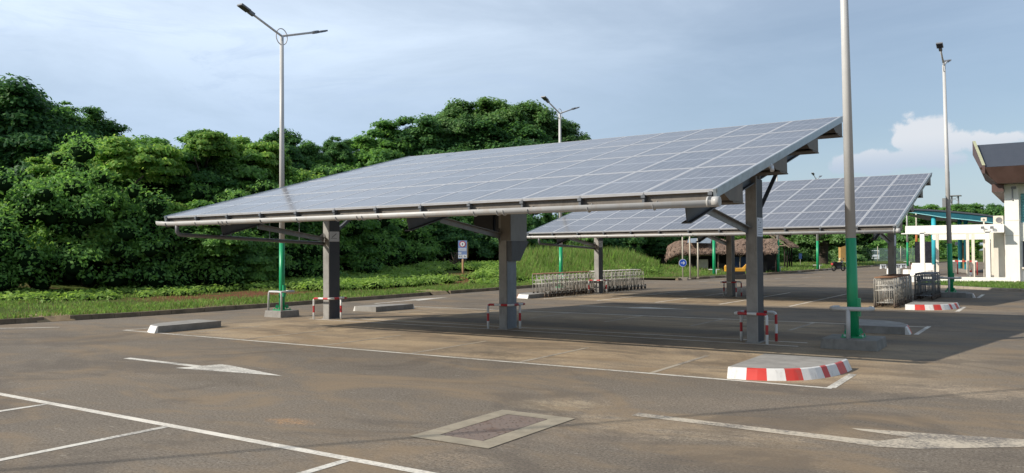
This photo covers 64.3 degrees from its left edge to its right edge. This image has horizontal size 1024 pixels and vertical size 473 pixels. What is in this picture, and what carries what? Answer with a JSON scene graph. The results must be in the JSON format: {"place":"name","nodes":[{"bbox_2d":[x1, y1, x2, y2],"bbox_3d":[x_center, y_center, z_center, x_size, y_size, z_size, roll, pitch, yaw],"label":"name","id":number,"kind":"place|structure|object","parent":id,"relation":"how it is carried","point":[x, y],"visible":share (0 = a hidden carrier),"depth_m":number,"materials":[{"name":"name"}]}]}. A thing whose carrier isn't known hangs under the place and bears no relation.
{"place":"outdoors","nodes":[
{"label":"outdoors","id":0,"kind":"place"},
{"bbox_2d":[353,304,414,311],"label":"traffic island","id":1,"kind":"structure","parent":0,"point":[378,308],"depth_m":27.48,"materials":[{"name":"white paint"}]},
{"bbox_2d":[0,257,942,318],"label":"verge","id":2,"kind":"structure","parent":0,"point":[70,286],"depth_m":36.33,"materials":[{"name":"green plant"}]},
{"bbox_2d":[0,201,49,251],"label":"tree","id":3,"kind":"object","parent":2,"relation":"on","point":[31,228],"visible":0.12,"depth_m":38.00,"materials":[{"name":"green plant"}]},
{"bbox_2d":[0,96,66,152],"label":"tree","id":4,"kind":"object","parent":2,"relation":"on","point":[42,113],"visible":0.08,"depth_m":45.26,"materials":[{"name":"green plant"}]},
{"bbox_2d":[13,150,78,190],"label":"tree","id":5,"kind":"object","parent":2,"relation":"on","point":[44,171],"visible":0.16,"depth_m":41.17,"materials":[{"name":"green plant"}]},
{"bbox_2d":[3,124,95,183],"bbox_3d":[-24.759,-2.095,44.386,5.933,8.230,6.292,0,-1,-33],"label":"tree","id":6,"kind":"object","parent":2,"relation":"on","point":[34,147],"visible":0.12,"depth_m":43.44,"materials":[{"name":"green plant"}]},
{"bbox_2d":[0,73,103,169],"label":"tree","id":7,"kind":"object","parent":2,"relation":"on","point":[20,103],"visible":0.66,"depth_m":44.11,"materials":[{"name":"green plant"}]},
{"bbox_2d":[28,105,131,139],"bbox_3d":[-25.298,-2.729,46.985,5.672,9.766,4.729,1,-1,-39],"label":"tree","id":8,"kind":"object","parent":2,"relation":"on","point":[96,119],"visible":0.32,"depth_m":46.55,"materials":[{"name":"green plant"}]},
{"bbox_2d":[44,199,130,286],"bbox_3d":[-19.946,0.300,38.366,3.771,4.391,3.973,-1,-1,31],"label":"tree","id":9,"kind":"object","parent":2,"relation":"on","point":[91,234],"visible":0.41,"depth_m":37.51,"materials":[{"name":"green plant"}]},
{"bbox_2d":[70,174,143,200],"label":"tree","id":10,"kind":"object","parent":2,"relation":"on","point":[119,183],"visible":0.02,"depth_m":42.04,"materials":[{"name":"green plant"}]},
{"bbox_2d":[37,134,191,191],"bbox_3d":[-20.832,-1.446,42.832,7.530,7.894,5.528,0,-1,-25],"label":"tree","id":11,"kind":"object","parent":2,"relation":"on","point":[125,158],"visible":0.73,"depth_m":41.91,"materials":[{"name":"green plant"}]},
{"bbox_2d":[131,134,171,145],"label":"tree","id":12,"kind":"object","parent":2,"relation":"on","point":[157,140],"visible":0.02,"depth_m":49.71,"materials":[{"name":"green plant"}]},
{"bbox_2d":[128,182,208,206],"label":"tree","id":13,"kind":"object","parent":2,"relation":"on","point":[188,198],"visible":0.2,"depth_m":44.37,"materials":[{"name":"green plant"}]},
{"bbox_2d":[164,134,246,195],"bbox_3d":[-18.043,-1.744,46.890,4.730,8.564,7.125,0,-1,-33],"label":"tree","id":14,"kind":"object","parent":2,"relation":"on","point":[208,177],"visible":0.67,"depth_m":44.75,"materials":[{"name":"green plant"}]},
{"bbox_2d":[167,199,255,286],"bbox_3d":[-15.025,0.480,40.334,5.207,4.721,3.457,-1,-1,31],"label":"tree","id":15,"kind":"object","parent":2,"relation":"on","point":[220,248],"visible":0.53,"depth_m":39.17,"materials":[{"name":"green plant"}]},
{"bbox_2d":[181,128,245,181],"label":"tree","id":16,"kind":"object","parent":2,"relation":"on","point":[209,143],"visible":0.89,"depth_m":44.55,"materials":[{"name":"green plant"}]},
{"bbox_2d":[215,151,272,197],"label":"tree","id":17,"kind":"object","parent":2,"relation":"on","point":[244,170],"visible":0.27,"depth_m":46.45,"materials":[{"name":"green plant"}]},
{"bbox_2d":[224,231,293,282],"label":"tree","id":18,"kind":"object","parent":2,"relation":"on","point":[261,261],"visible":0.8,"depth_m":40.95,"materials":[{"name":"green plant"}]},
{"bbox_2d":[230,135,294,174],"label":"tree","id":19,"kind":"object","parent":2,"relation":"on","point":[269,150],"visible":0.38,"depth_m":48.50,"materials":[{"name":"green plant"}]},
{"bbox_2d":[266,166,299,185],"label":"tree","id":20,"kind":"object","parent":2,"relation":"on","point":[294,171],"visible":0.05,"depth_m":53.99,"materials":[{"name":"green plant"}]},
{"bbox_2d":[255,127,311,170],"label":"tree","id":21,"kind":"object","parent":2,"relation":"on","point":[297,158],"visible":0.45,"depth_m":60.93,"materials":[{"name":"green plant"}]},
{"bbox_2d":[250,178,322,235],"bbox_3d":[-14.200,-0.401,47.957,7.906,6.131,5.249,0,-1,-22],"label":"tree","id":22,"kind":"object","parent":2,"relation":"on","point":[296,227],"visible":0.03,"depth_m":46.84,"materials":[{"name":"green plant"}]},
{"bbox_2d":[263,220,352,250],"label":"tree","id":23,"kind":"object","parent":2,"relation":"on","point":[313,228],"visible":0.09,"depth_m":46.68,"materials":[{"name":"green plant"}]},
{"bbox_2d":[297,140,331,170],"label":"tree","id":24,"kind":"object","parent":2,"relation":"on","point":[310,150],"visible":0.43,"depth_m":63.40,"materials":[{"name":"green plant"}]},
{"bbox_2d":[306,159,349,175],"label":"tree","id":25,"kind":"object","parent":2,"relation":"on","point":[319,167],"visible":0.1,"depth_m":61.02,"materials":[{"name":"green plant"}]},
{"bbox_2d":[0,200,660,281],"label":"forest interior","id":26,"kind":"object","parent":2,"relation":"on","point":[96,268],"depth_m":40.21,"materials":[{"name":"green plant"}]},
{"bbox_2d":[0,259,663,302],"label":"ground cover","id":27,"kind":"object","parent":2,"relation":"on","point":[423,274],"visible":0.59,"depth_m":40.72,"materials":[{"name":"green plant"}]},
{"bbox_2d":[316,136,356,166],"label":"tree","id":28,"kind":"object","parent":2,"relation":"on","point":[339,152],"visible":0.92,"depth_m":67.13,"materials":[{"name":"green plant"}]},
{"bbox_2d":[304,178,381,238],"bbox_3d":[-11.980,-0.608,52.219,7.337,6.318,4.870,0,-1,-13],"label":"tree","id":29,"kind":"object","parent":2,"relation":"on","point":[373,224],"visible":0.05,"depth_m":52.08,"materials":[{"name":"green plant"}]},
{"bbox_2d":[0,131,688,290],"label":"undergrowth","id":30,"kind":"object","parent":2,"relation":"on","point":[22,262],"visible":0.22,"depth_m":37.63,"materials":[{"name":"green plant"}]},
{"bbox_2d":[340,230,387,271],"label":"tree","id":31,"kind":"object","parent":2,"relation":"on","point":[363,248],"visible":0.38,"depth_m":50.97,"materials":[{"name":"green plant"}]},
{"bbox_2d":[351,134,402,169],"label":"tree","id":32,"kind":"object","parent":2,"relation":"on","point":[363,146],"visible":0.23,"depth_m":73.40,"materials":[{"name":"green plant"}]},
{"bbox_2d":[362,147,395,165],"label":"tree","id":33,"kind":"object","parent":2,"relation":"on","point":[377,157],"visible":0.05,"depth_m":71.32,"materials":[{"name":"green plant"}]},
{"bbox_2d":[364,224,405,262],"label":"tree","id":34,"kind":"object","parent":2,"relation":"on","point":[391,229],"visible":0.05,"depth_m":54.05,"materials":[{"name":"green plant"}]},
{"bbox_2d":[351,117,431,158],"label":"tree","id":35,"kind":"object","parent":2,"relation":"on","point":[382,130],"visible":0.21,"depth_m":76.83,"materials":[{"name":"green plant"}]},
{"bbox_2d":[396,218,441,264],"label":"tree","id":36,"kind":"object","parent":2,"relation":"on","point":[434,251],"visible":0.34,"depth_m":58.46,"materials":[{"name":"green plant"}]},
{"bbox_2d":[385,113,474,155],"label":"tree","id":37,"kind":"object","parent":2,"relation":"on","point":[425,131],"visible":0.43,"depth_m":77.58,"materials":[{"name":"green plant"}]},
{"bbox_2d":[424,98,484,148],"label":"tree","id":38,"kind":"object","parent":2,"relation":"on","point":[454,118],"visible":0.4,"depth_m":79.57,"materials":[{"name":"green plant"}]},
{"bbox_2d":[427,216,482,260],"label":"tree","id":39,"kind":"object","parent":2,"relation":"on","point":[451,236],"visible":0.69,"depth_m":61.35,"materials":[{"name":"green plant"}]},
{"bbox_2d":[458,240,467,272],"bbox_3d":[-3.119,1.727,52.020,0.620,2.941,0.158,0,-1,0],"label":"road sign","id":40,"kind":"object","parent":2,"relation":"on","point":[463,250],"visible":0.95,"depth_m":51.97,"materials":[{"name":"metal"}]},
{"bbox_2d":[416,118,526,155],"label":"tree","id":41,"kind":"object","parent":2,"relation":"on","point":[483,139],"visible":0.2,"depth_m":78.65,"materials":[{"name":"green plant"}]},
{"bbox_2d":[467,96,528,145],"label":"tree","id":42,"kind":"object","parent":2,"relation":"on","point":[497,110],"visible":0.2,"depth_m":81.50,"materials":[{"name":"green plant"}]},
{"bbox_2d":[468,214,554,261],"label":"tree","id":43,"kind":"object","parent":2,"relation":"on","point":[488,249],"visible":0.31,"depth_m":66.64,"materials":[{"name":"green plant"}]},
{"bbox_2d":[481,118,558,149],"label":"tree","id":44,"kind":"object","parent":2,"relation":"on","point":[531,134],"visible":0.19,"depth_m":78.77,"materials":[{"name":"green plant"}]},
{"bbox_2d":[508,99,569,139],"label":"tree","id":45,"kind":"object","parent":2,"relation":"on","point":[539,115],"visible":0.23,"depth_m":82.45,"materials":[{"name":"green plant"}]},
{"bbox_2d":[527,213,556,243],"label":"tree","id":46,"kind":"object","parent":2,"relation":"on","point":[545,218],"visible":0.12,"depth_m":76.62,"materials":[{"name":"green plant"}]},
{"bbox_2d":[540,212,593,247],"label":"tree","id":47,"kind":"object","parent":2,"relation":"on","point":[590,240],"visible":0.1,"depth_m":76.76,"materials":[{"name":"green plant"}]},
{"bbox_2d":[546,118,591,212],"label":"tree","id":48,"kind":"object","parent":2,"relation":"on","point":[572,133],"visible":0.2,"depth_m":82.88,"materials":[{"name":"green plant"}]},
{"bbox_2d":[516,241,659,280],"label":"tall grass","id":49,"kind":"structure","parent":2,"relation":"on","point":[540,257],"depth_m":59.61,"materials":[{"name":"plant"}]},
{"bbox_2d":[565,237,645,252],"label":"tree","id":50,"kind":"object","parent":2,"relation":"on","point":[619,242],"visible":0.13,"depth_m":80.01,"materials":[{"name":"green plant"}]},
{"bbox_2d":[638,236,692,263],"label":"tree","id":51,"kind":"object","parent":2,"relation":"on","point":[658,249],"visible":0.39,"depth_m":86.58,"materials":[{"name":"green plant"}]},
{"bbox_2d":[665,238,778,271],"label":"thatched hut","id":52,"kind":"object","parent":2,"relation":"on","point":[770,249],"visible":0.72,"depth_m":70.86,"materials":[{"name":"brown wood"}]},
{"bbox_2d":[769,235,799,267],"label":"thatched hut","id":53,"kind":"object","parent":2,"relation":"on","point":[789,244],"visible":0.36,"depth_m":86.37,"materials":[{"name":"brown wood"}]},
{"bbox_2d":[779,235,837,261],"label":"tree","id":54,"kind":"object","parent":2,"relation":"on","point":[808,254],"visible":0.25,"depth_m":122.66,"materials":[{"name":"green plant"}]},
{"bbox_2d":[771,234,878,264],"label":"tree","id":55,"kind":"object","parent":2,"relation":"on","point":[827,240],"visible":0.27,"depth_m":100.51,"materials":[{"name":"green plant"}]},
{"bbox_2d":[828,240,874,261],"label":"tree","id":56,"kind":"object","parent":2,"relation":"on","point":[864,254],"visible":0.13,"depth_m":133.39,"materials":[{"name":"green plant"}]},
{"bbox_2d":[0,262,1023,472],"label":"car park","id":57,"kind":"structure","parent":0,"point":[949,372],"depth_m":11.72,"materials":[{"name":"grey asphalt"}]},
{"bbox_2d":[29,313,74,321],"bbox_3d":[-13.887,2.412,24.289,1.405,0.184,1.000,-1,-1,34],"label":"kerb gully","id":58,"kind":"object","parent":57,"relation":"on","point":[59,317],"visible":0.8,"depth_m":24.06,"materials":[{"name":"concrete"}]},
{"bbox_2d":[0,426,166,460],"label":"parking line","id":59,"kind":"object","parent":57,"relation":"on","point":[66,446],"visible":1,"depth_m":8.34,"materials":[{"name":"paint"}]},
{"bbox_2d":[147,319,220,332],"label":"traffic island","id":60,"kind":"structure","parent":57,"relation":"on","point":[182,325],"depth_m":20.95,"materials":[{"name":"white paint"}]},
{"bbox_2d":[124,358,279,375],"bbox_3d":[-5.423,2.244,14.108,4.300,0.001,0.700,-1,-1,34],"label":"road arrow","id":61,"kind":"object","parent":57,"relation":"on","point":[224,368],"visible":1,"depth_m":13.81,"materials":[{"name":"paint"}]},
{"bbox_2d":[0,393,434,472],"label":"road marking","id":62,"kind":"object","parent":57,"relation":"on","point":[391,466],"depth_m":8.57,"materials":[{"name":"paint"}]},
{"bbox_2d":[237,3,327,317],"bbox_3d":[-7.103,-2.192,25.466,0.757,9.379,3.432,-1,-1,34],"label":"lamp post","id":63,"kind":"object","parent":57,"relation":"on","point":[282,311],"visible":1,"depth_m":25.28,"materials":[{"name":"metal"}]},
{"bbox_2d":[298,460,347,472],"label":"parking line","id":64,"kind":"object","parent":57,"relation":"on","point":[324,466],"visible":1,"depth_m":7.38,"materials":[{"name":"paint"}]},
{"bbox_2d":[313,296,346,318],"bbox_3d":[-5.416,2.128,24.285,0.740,0.650,0.737,-1,-1,34],"label":"post guard","id":65,"kind":"object","parent":57,"relation":"on","point":[340,298],"visible":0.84,"depth_m":24.16,"materials":[{"name":"white metal"}]},
{"bbox_2d":[0,261,946,324],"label":"kerb","id":66,"kind":"structure","parent":57,"relation":"on","point":[122,315],"depth_m":28.54,"materials":[{"name":"grey concrete"}]},
{"bbox_2d":[125,330,830,388],"bbox_3d":[-2.774,2.269,16.203,17.400,0.001,0.090,-1,-1,34],"label":"parking line","id":67,"kind":"object","parent":57,"relation":"on","point":[516,362],"visible":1,"depth_m":14.15,"materials":[{"name":"paint"}]},
{"bbox_2d":[411,410,574,447],"bbox_3d":[-0.174,2.117,8.998,1.040,0.027,1.720,-1,-1,34],"label":"drain cover","id":68,"kind":"object","parent":57,"relation":"on","point":[499,430],"visible":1,"depth_m":8.91,"materials":[{"name":"concrete"}]},
{"bbox_2d":[156,116,842,342],"bbox_3d":[-0.219,-0.341,20.688,14.659,5.374,9.857,-1,-1,34],"label":"solar canopy","id":69,"kind":"object","parent":57,"relation":"on","point":[500,194],"visible":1,"depth_m":18.33,"materials":[{"name":"metal"}]},
{"bbox_2d":[501,214,510,240],"bbox_3d":[-0.156,-0.267,20.590,0.286,0.740,0.016,-1,-1,34],"label":"cabinet door","id":70,"kind":"structure","parent":69,"relation":"in","point":[505,220],"depth_m":20.57,"materials":[{"name":"metal"}]},
{"bbox_2d":[487,302,524,328],"bbox_3d":[-0.138,2.023,20.811,0.740,0.650,0.737,-1,-1,34],"label":"post guard","id":71,"kind":"object","parent":57,"relation":"on","point":[519,304],"visible":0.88,"depth_m":20.68,"materials":[{"name":"white paint"}]},
{"bbox_2d":[517,292,547,298],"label":"traffic island","id":72,"kind":"structure","parent":57,"relation":"on","point":[529,295],"depth_m":34.66,"materials":[{"name":"white paint"}]},
{"bbox_2d":[319,319,788,345],"bbox_3d":[-0.134,2.335,20.367,14.200,0.001,0.090,-1,-1,34],"label":"parking line","id":73,"kind":"object","parent":57,"relation":"on","point":[569,333],"visible":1,"depth_m":19.34,"materials":[{"name":"paint"}]},
{"bbox_2d":[541,96,579,290],"bbox_3d":[2.468,-2.002,40.536,0.757,9.479,3.432,-1,-1,34],"label":"lamp post","id":74,"kind":"object","parent":57,"relation":"on","point":[545,98],"visible":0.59,"depth_m":40.31,"materials":[{"name":"metal"}]},
{"bbox_2d":[351,318,805,342],"bbox_3d":[0.395,2.342,20.892,13.900,0.001,0.090,-1,-1,34],"label":"parking line","id":75,"kind":"object","parent":57,"relation":"on","point":[580,330],"visible":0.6,"depth_m":19.80,"materials":[{"name":"paint"}]},
{"bbox_2d":[527,173,931,296],"bbox_3d":[9.247,0.009,34.731,14.689,5.374,9.857,-1,-1,34],"label":"solar canopy","id":76,"kind":"object","parent":57,"relation":"on","point":[884,204],"visible":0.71,"depth_m":32.60,"materials":[{"name":"metal"}]},
{"bbox_2d":[734,310,777,343],"bbox_3d":[5.179,1.917,17.323,0.740,0.650,0.737,-1,-1,34],"label":"post guard","id":77,"kind":"object","parent":57,"relation":"on","point":[742,312],"visible":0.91,"depth_m":17.39,"materials":[{"name":"white paint"}]},
{"bbox_2d":[675,264,887,279],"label":"kerb","id":78,"kind":"structure","parent":57,"relation":"on","point":[724,276],"depth_m":68.95,"materials":[{"name":"grey concrete"}]},
{"bbox_2d":[632,413,1023,448],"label":"road arrow","id":79,"kind":"object","parent":57,"relation":"on","point":[914,440],"visible":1,"depth_m":8.28,"materials":[{"name":"paint"}]},
{"bbox_2d":[820,0,886,351],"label":"lamp post","id":80,"kind":"object","parent":57,"relation":"on","point":[851,338],"visible":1,"depth_m":16.25,"materials":[{"name":"metal"}]},
{"bbox_2d":[873,277,895,307],"bbox_3d":[12.718,1.882,27.678,0.690,1.039,0.885,-1,-1,34],"label":"luggage trolley","id":81,"kind":"object","parent":57,"relation":"on","point":[882,302],"visible":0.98,"depth_m":27.40,"materials":[{"name":"metal"}]},
{"bbox_2d":[875,277,897,306],"bbox_3d":[12.903,1.886,27.956,0.690,1.039,0.885,-1,-1,33],"label":"luggage trolley","id":82,"kind":"object","parent":57,"relation":"on","point":[896,300],"visible":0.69,"depth_m":27.71,"materials":[{"name":"metal"}]},
{"bbox_2d":[878,276,899,306],"bbox_3d":[13.129,1.892,28.305,0.690,1.039,0.885,-1,-1,32],"label":"luggage trolley","id":83,"kind":"object","parent":57,"relation":"on","point":[888,291],"visible":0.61,"depth_m":27.98,"materials":[{"name":"metal"}]},
{"bbox_2d":[914,273,933,299],"bbox_3d":[16.094,1.941,31.739,0.690,1.039,0.885,-1,-1,34],"label":"luggage trolley","id":84,"kind":"object","parent":57,"relation":"on","point":[931,295],"visible":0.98,"depth_m":31.54,"materials":[{"name":"metal"}]},
{"bbox_2d":[936,42,967,297],"bbox_3d":[18.125,-2.617,33.764,1.197,10.229,3.432,-1,-1,34],"label":"lamp post","id":85,"kind":"object","parent":57,"relation":"on","point":[949,291],"visible":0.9,"depth_m":33.60,"materials":[{"name":"metal"}]},
{"bbox_2d":[907,276,1010,281],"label":"wall","id":86,"kind":"structure","parent":57,"relation":"on","point":[1002,279],"depth_m":47.18,"materials":[{"name":"white concrete"}]},
{"bbox_2d":[912,283,1023,291],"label":"kerb","id":87,"kind":"structure","parent":57,"relation":"on","point":[987,288],"depth_m":39.15,"materials":[{"name":"grey concrete"}]},
{"bbox_2d":[942,281,1023,288],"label":"grass strip","id":88,"kind":"object","parent":57,"relation":"on","point":[992,284],"depth_m":42.16,"materials":[{"name":"green plant"}]},
{"bbox_2d":[916,280,1023,288],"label":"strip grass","id":89,"kind":"structure","parent":88,"relation":"on","point":[989,283],"depth_m":42.97,"materials":[{"name":"plant"}]},
{"bbox_2d":[0,0,1023,249],"label":"sky","id":90,"kind":"structure","parent":0,"point":[166,69],"materials":[{"name":"blue"}]},
{"bbox_2d":[53,250,982,321],"bbox_3d":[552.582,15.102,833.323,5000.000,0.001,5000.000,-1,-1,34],"label":"ground","id":91,"kind":"structure","parent":0,"point":[980,259],"depth_m":165.14,"materials":[{"name":"plant"}]},
{"bbox_2d":[865,236,887,259],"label":"tree","id":92,"kind":"object","parent":91,"relation":"on","point":[880,243],"visible":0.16,"depth_m":170.14,"materials":[{"name":"green plant"}]},
{"bbox_2d":[896,222,930,258],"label":"tree","id":93,"kind":"object","parent":91,"relation":"on","point":[902,241],"visible":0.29,"depth_m":186.19,"materials":[{"name":"green plant"}]},
{"bbox_2d":[902,205,930,225],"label":"tree","id":94,"kind":"object","parent":91,"relation":"on","point":[919,221],"visible":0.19,"depth_m":222.01,"materials":[{"name":"green plant"}]},
{"bbox_2d":[905,237,946,258],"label":"tree","id":95,"kind":"object","parent":91,"relation":"on","point":[912,255],"visible":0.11,"depth_m":173.99,"materials":[{"name":"green plant"}]},
{"bbox_2d":[928,236,976,258],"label":"tree","id":96,"kind":"object","parent":91,"relation":"on","point":[954,252],"visible":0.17,"depth_m":181.59,"materials":[{"name":"green plant"}]},
{"bbox_2d":[951,203,976,224],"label":"tree","id":97,"kind":"object","parent":91,"relation":"on","point":[957,207],"visible":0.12,"depth_m":230.94,"materials":[{"name":"green plant"}]},
{"bbox_2d":[952,239,982,257],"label":"tree","id":98,"kind":"object","parent":91,"relation":"on","point":[978,246],"visible":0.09,"depth_m":187.56,"materials":[{"name":"green plant"}]},
{"bbox_2d":[984,206,1004,240],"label":"tree","id":99,"kind":"object","parent":91,"relation":"on","point":[996,211],"visible":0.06,"depth_m":230.96,"materials":[{"name":"green plant"}]},
{"bbox_2d":[724,264,745,278],"bbox_3d":[15.910,2.421,57.010,1.920,1.102,1.180,0,-1,0],"label":"mini excavator","id":100,"kind":"object","parent":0,"point":[740,273],"visible":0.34,"depth_m":56.59,"materials":[{"name":"metal"}]},
{"bbox_2d":[634,261,874,276],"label":"lawn grass","id":101,"kind":"structure","parent":0,"point":[808,264],"depth_m":79.98,"materials":[{"name":"plant"}]},
{"bbox_2d":[727,354,851,380],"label":"traffic island","id":102,"kind":"structure","parent":0,"point":[769,367],"depth_m":12.41,"materials":[{"name":"white paint"}]},
{"bbox_2d":[844,319,911,334],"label":"traffic island","id":103,"kind":"structure","parent":0,"point":[879,326],"depth_m":19.02,"materials":[{"name":"white paint"}]},
{"bbox_2d":[911,242,934,274],"bbox_3d":[32.309,1.705,64.048,1.600,2.600,0.600,-1,-1,34],"label":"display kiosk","id":104,"kind":"object","parent":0,"point":[928,264],"visible":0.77,"depth_m":63.85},
{"bbox_2d":[905,301,959,309],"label":"traffic island","id":105,"kind":"structure","parent":0,"point":[915,305],"depth_m":26.36,"materials":[{"name":"white paint"}]},
{"bbox_2d":[904,270,983,281],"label":"paving","id":106,"kind":"structure","parent":0,"point":[943,273],"depth_m":63.97,"materials":[{"name":"grey concrete"}]},
{"bbox_2d":[901,224,1005,276],"bbox_3d":[28.726,1.083,52.363,5.400,3.420,9.350,-1,-1,34],"label":"white pergola","id":107,"kind":"object","parent":106,"relation":"on","point":[994,264],"visible":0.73,"depth_m":49.25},
{"bbox_2d":[907,209,1004,272],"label":"turquoise shelter","id":108,"kind":"object","parent":106,"relation":"on","point":[958,217],"visible":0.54,"depth_m":65.35,"materials":[{"name":"metal"}]},
{"bbox_2d":[972,141,1023,281],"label":"white building","id":109,"kind":"structure","parent":0,"point":[1001,166],"depth_m":47.50,"materials":[{"name":"white paint"}]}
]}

